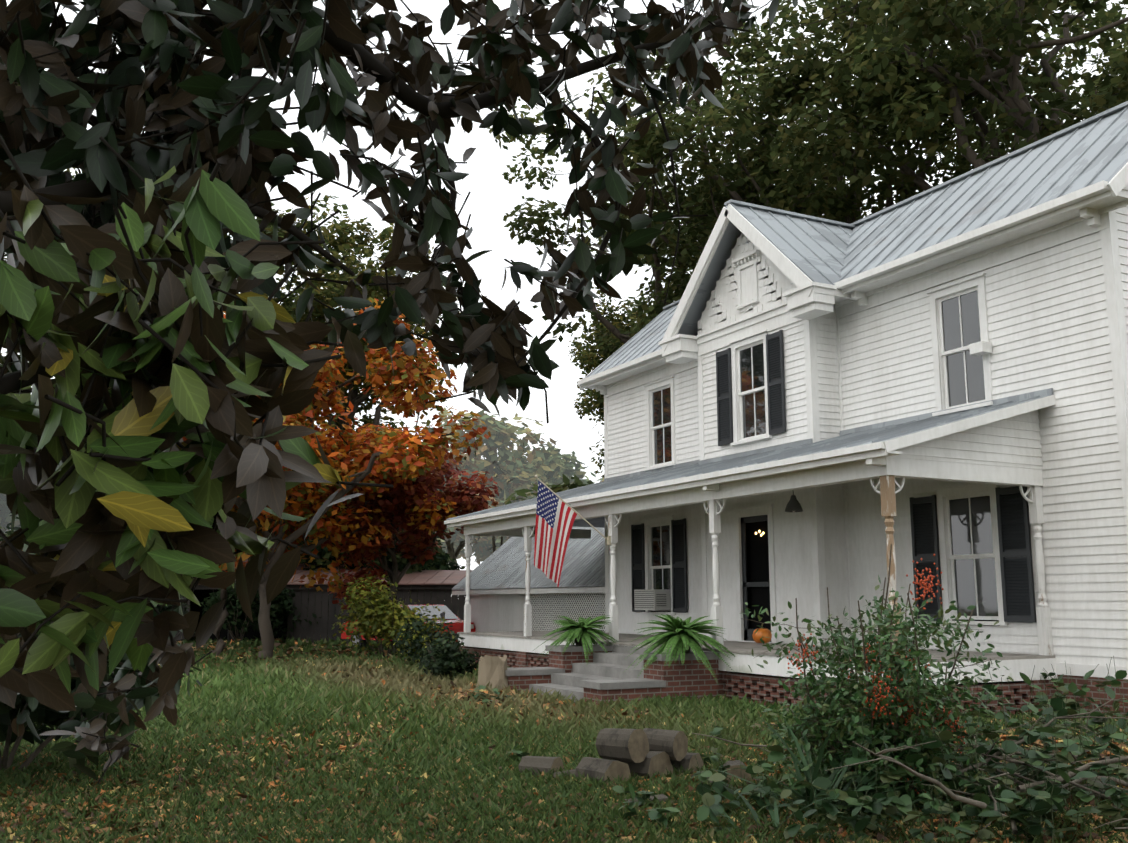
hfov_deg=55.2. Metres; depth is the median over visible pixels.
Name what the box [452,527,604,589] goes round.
metal shed roof
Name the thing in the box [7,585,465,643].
barn plank walls
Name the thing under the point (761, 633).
pumpkin
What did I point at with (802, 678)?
dark porch underfloor
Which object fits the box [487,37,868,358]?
oak tree
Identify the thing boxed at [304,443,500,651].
red dogwood tree
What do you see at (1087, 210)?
house trim
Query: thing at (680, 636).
potted fern
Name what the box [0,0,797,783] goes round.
magnolia tree
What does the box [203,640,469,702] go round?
lawn
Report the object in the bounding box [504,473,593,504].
field tree
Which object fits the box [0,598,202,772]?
dark bush
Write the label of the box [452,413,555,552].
field tree
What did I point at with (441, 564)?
understorey tree
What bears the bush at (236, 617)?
on the lawn at (313, 644)
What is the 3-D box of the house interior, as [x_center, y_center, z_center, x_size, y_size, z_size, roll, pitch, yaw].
[5.548,1.320,19.957,4.400,6.850,13.070,5,-11,-27]
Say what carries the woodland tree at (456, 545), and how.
on the lawn at (313, 644)
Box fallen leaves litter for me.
[0,635,1127,842]
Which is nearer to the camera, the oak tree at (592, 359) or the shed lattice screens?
the shed lattice screens
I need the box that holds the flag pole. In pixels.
[535,475,610,544]
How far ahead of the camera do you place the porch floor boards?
16.52 m
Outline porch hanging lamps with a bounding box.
[532,491,802,534]
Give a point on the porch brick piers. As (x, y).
(688, 677)
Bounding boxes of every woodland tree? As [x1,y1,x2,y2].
[0,399,60,534]
[437,538,474,566]
[462,536,508,564]
[523,447,598,484]
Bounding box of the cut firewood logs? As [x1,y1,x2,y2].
[518,708,794,802]
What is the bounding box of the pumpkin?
[752,623,771,642]
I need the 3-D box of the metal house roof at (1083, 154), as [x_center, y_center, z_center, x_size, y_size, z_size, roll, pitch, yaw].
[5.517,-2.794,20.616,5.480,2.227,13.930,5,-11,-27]
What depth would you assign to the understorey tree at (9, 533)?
44.12 m
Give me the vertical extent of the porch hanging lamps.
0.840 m
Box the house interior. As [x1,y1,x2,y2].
[651,304,999,640]
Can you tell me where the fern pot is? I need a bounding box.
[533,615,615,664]
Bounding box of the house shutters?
[631,330,1035,641]
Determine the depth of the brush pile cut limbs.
7.33 m
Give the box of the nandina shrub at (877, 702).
[739,544,1013,808]
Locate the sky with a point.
(491, 196)
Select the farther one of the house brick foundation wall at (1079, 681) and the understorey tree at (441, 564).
the understorey tree at (441, 564)
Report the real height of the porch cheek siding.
0.805 m
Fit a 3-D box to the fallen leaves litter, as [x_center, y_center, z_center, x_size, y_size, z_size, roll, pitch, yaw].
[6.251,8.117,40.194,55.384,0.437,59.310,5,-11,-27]
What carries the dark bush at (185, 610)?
on the lawn at (313, 644)
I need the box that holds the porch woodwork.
[444,395,1057,686]
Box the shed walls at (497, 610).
[452,587,604,631]
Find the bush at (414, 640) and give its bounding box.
[393,613,458,666]
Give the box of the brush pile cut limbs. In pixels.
[692,689,1127,834]
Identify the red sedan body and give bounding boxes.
[341,605,475,647]
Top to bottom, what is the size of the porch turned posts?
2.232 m
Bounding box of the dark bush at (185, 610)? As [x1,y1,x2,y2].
[155,594,189,633]
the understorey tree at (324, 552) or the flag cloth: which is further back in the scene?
the understorey tree at (324, 552)
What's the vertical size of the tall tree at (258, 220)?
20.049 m
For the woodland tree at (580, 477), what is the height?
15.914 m
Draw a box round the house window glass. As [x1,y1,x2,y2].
[652,291,997,615]
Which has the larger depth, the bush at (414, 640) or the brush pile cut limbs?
the bush at (414, 640)
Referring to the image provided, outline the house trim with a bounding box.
[577,162,1127,678]
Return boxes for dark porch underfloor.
[474,647,1024,715]
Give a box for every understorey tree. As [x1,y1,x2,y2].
[0,526,18,541]
[6,513,20,534]
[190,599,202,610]
[287,488,446,594]
[410,533,465,597]
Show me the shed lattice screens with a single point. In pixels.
(600, 608)
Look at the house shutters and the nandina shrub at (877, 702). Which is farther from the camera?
the house shutters
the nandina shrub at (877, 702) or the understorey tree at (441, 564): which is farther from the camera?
the understorey tree at (441, 564)
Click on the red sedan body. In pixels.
(449, 615)
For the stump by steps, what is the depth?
17.51 m
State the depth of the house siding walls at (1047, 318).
16.53 m
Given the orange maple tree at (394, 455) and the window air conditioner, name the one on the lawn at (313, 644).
the orange maple tree at (394, 455)
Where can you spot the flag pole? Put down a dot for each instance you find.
(608, 538)
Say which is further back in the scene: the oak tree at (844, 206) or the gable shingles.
the oak tree at (844, 206)
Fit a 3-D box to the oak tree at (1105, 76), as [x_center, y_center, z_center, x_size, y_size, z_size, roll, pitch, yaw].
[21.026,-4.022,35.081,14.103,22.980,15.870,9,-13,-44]
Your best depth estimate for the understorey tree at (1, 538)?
46.34 m
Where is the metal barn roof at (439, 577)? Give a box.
[0,541,472,584]
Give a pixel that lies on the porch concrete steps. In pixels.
(603, 671)
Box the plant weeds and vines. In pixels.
[468,656,1127,842]
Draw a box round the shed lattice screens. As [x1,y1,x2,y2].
[525,587,604,630]
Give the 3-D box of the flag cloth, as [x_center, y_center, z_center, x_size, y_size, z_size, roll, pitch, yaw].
[-0.145,2.021,19.456,0.838,1.933,0.372,-1,-10,7]
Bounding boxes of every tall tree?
[0,167,308,384]
[262,195,461,460]
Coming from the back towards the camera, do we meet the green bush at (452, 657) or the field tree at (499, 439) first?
the field tree at (499, 439)
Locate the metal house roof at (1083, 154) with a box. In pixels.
[585,101,1127,377]
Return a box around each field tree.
[419,406,532,602]
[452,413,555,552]
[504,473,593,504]
[529,440,587,489]
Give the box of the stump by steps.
[477,655,507,689]
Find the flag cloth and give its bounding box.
[534,481,576,586]
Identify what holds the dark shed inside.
on the lawn at (313, 644)
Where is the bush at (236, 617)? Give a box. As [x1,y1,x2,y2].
[200,578,307,640]
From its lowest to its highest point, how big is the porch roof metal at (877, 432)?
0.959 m
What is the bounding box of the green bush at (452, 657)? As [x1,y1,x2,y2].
[415,628,482,679]
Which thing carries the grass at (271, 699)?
on the lawn at (313, 644)
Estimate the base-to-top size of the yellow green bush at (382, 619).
2.312 m
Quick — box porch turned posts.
[464,475,1053,657]
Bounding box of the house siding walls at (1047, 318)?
[607,184,1127,666]
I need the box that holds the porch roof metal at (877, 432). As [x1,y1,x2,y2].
[446,388,1053,527]
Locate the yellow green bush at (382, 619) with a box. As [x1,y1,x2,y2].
[332,573,446,657]
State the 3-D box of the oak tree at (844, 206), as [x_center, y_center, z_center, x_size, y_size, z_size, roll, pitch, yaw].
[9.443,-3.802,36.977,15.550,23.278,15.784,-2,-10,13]
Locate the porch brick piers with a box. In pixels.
[460,646,1057,716]
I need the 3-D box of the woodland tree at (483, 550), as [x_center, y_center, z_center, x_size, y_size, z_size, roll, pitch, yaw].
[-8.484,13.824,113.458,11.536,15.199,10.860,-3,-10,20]
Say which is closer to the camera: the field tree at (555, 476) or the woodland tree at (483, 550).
the field tree at (555, 476)
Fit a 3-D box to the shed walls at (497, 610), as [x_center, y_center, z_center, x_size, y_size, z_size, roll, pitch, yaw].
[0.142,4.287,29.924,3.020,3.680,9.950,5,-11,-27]
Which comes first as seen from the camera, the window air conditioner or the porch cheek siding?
the porch cheek siding
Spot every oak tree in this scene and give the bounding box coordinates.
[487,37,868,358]
[568,287,655,477]
[592,0,1038,297]
[741,0,1127,198]
[949,0,1127,153]
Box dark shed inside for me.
[530,593,604,630]
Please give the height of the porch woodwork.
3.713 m
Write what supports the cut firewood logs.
on the lawn at (313, 644)
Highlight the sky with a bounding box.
[1,0,1127,595]
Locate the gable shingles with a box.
[698,233,796,334]
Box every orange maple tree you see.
[182,297,490,657]
[211,420,345,655]
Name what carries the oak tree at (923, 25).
on the lawn at (313, 644)
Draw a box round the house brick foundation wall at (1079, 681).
[1057,674,1127,717]
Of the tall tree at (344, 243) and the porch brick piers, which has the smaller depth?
the porch brick piers
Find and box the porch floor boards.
[457,631,1054,662]
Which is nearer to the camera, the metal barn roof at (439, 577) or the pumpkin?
the pumpkin
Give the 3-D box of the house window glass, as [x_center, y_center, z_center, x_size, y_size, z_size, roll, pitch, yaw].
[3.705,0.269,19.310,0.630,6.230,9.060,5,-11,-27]
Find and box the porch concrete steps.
[505,644,719,701]
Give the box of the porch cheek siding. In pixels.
[893,410,1042,465]
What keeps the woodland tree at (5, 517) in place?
on the lawn at (313, 644)
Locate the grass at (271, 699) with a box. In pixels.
[0,632,1127,842]
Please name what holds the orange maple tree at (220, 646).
on the lawn at (313, 644)
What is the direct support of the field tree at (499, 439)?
on the lawn at (313, 644)
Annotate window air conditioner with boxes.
[634,589,670,609]
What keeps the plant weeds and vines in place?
on the lawn at (313, 644)

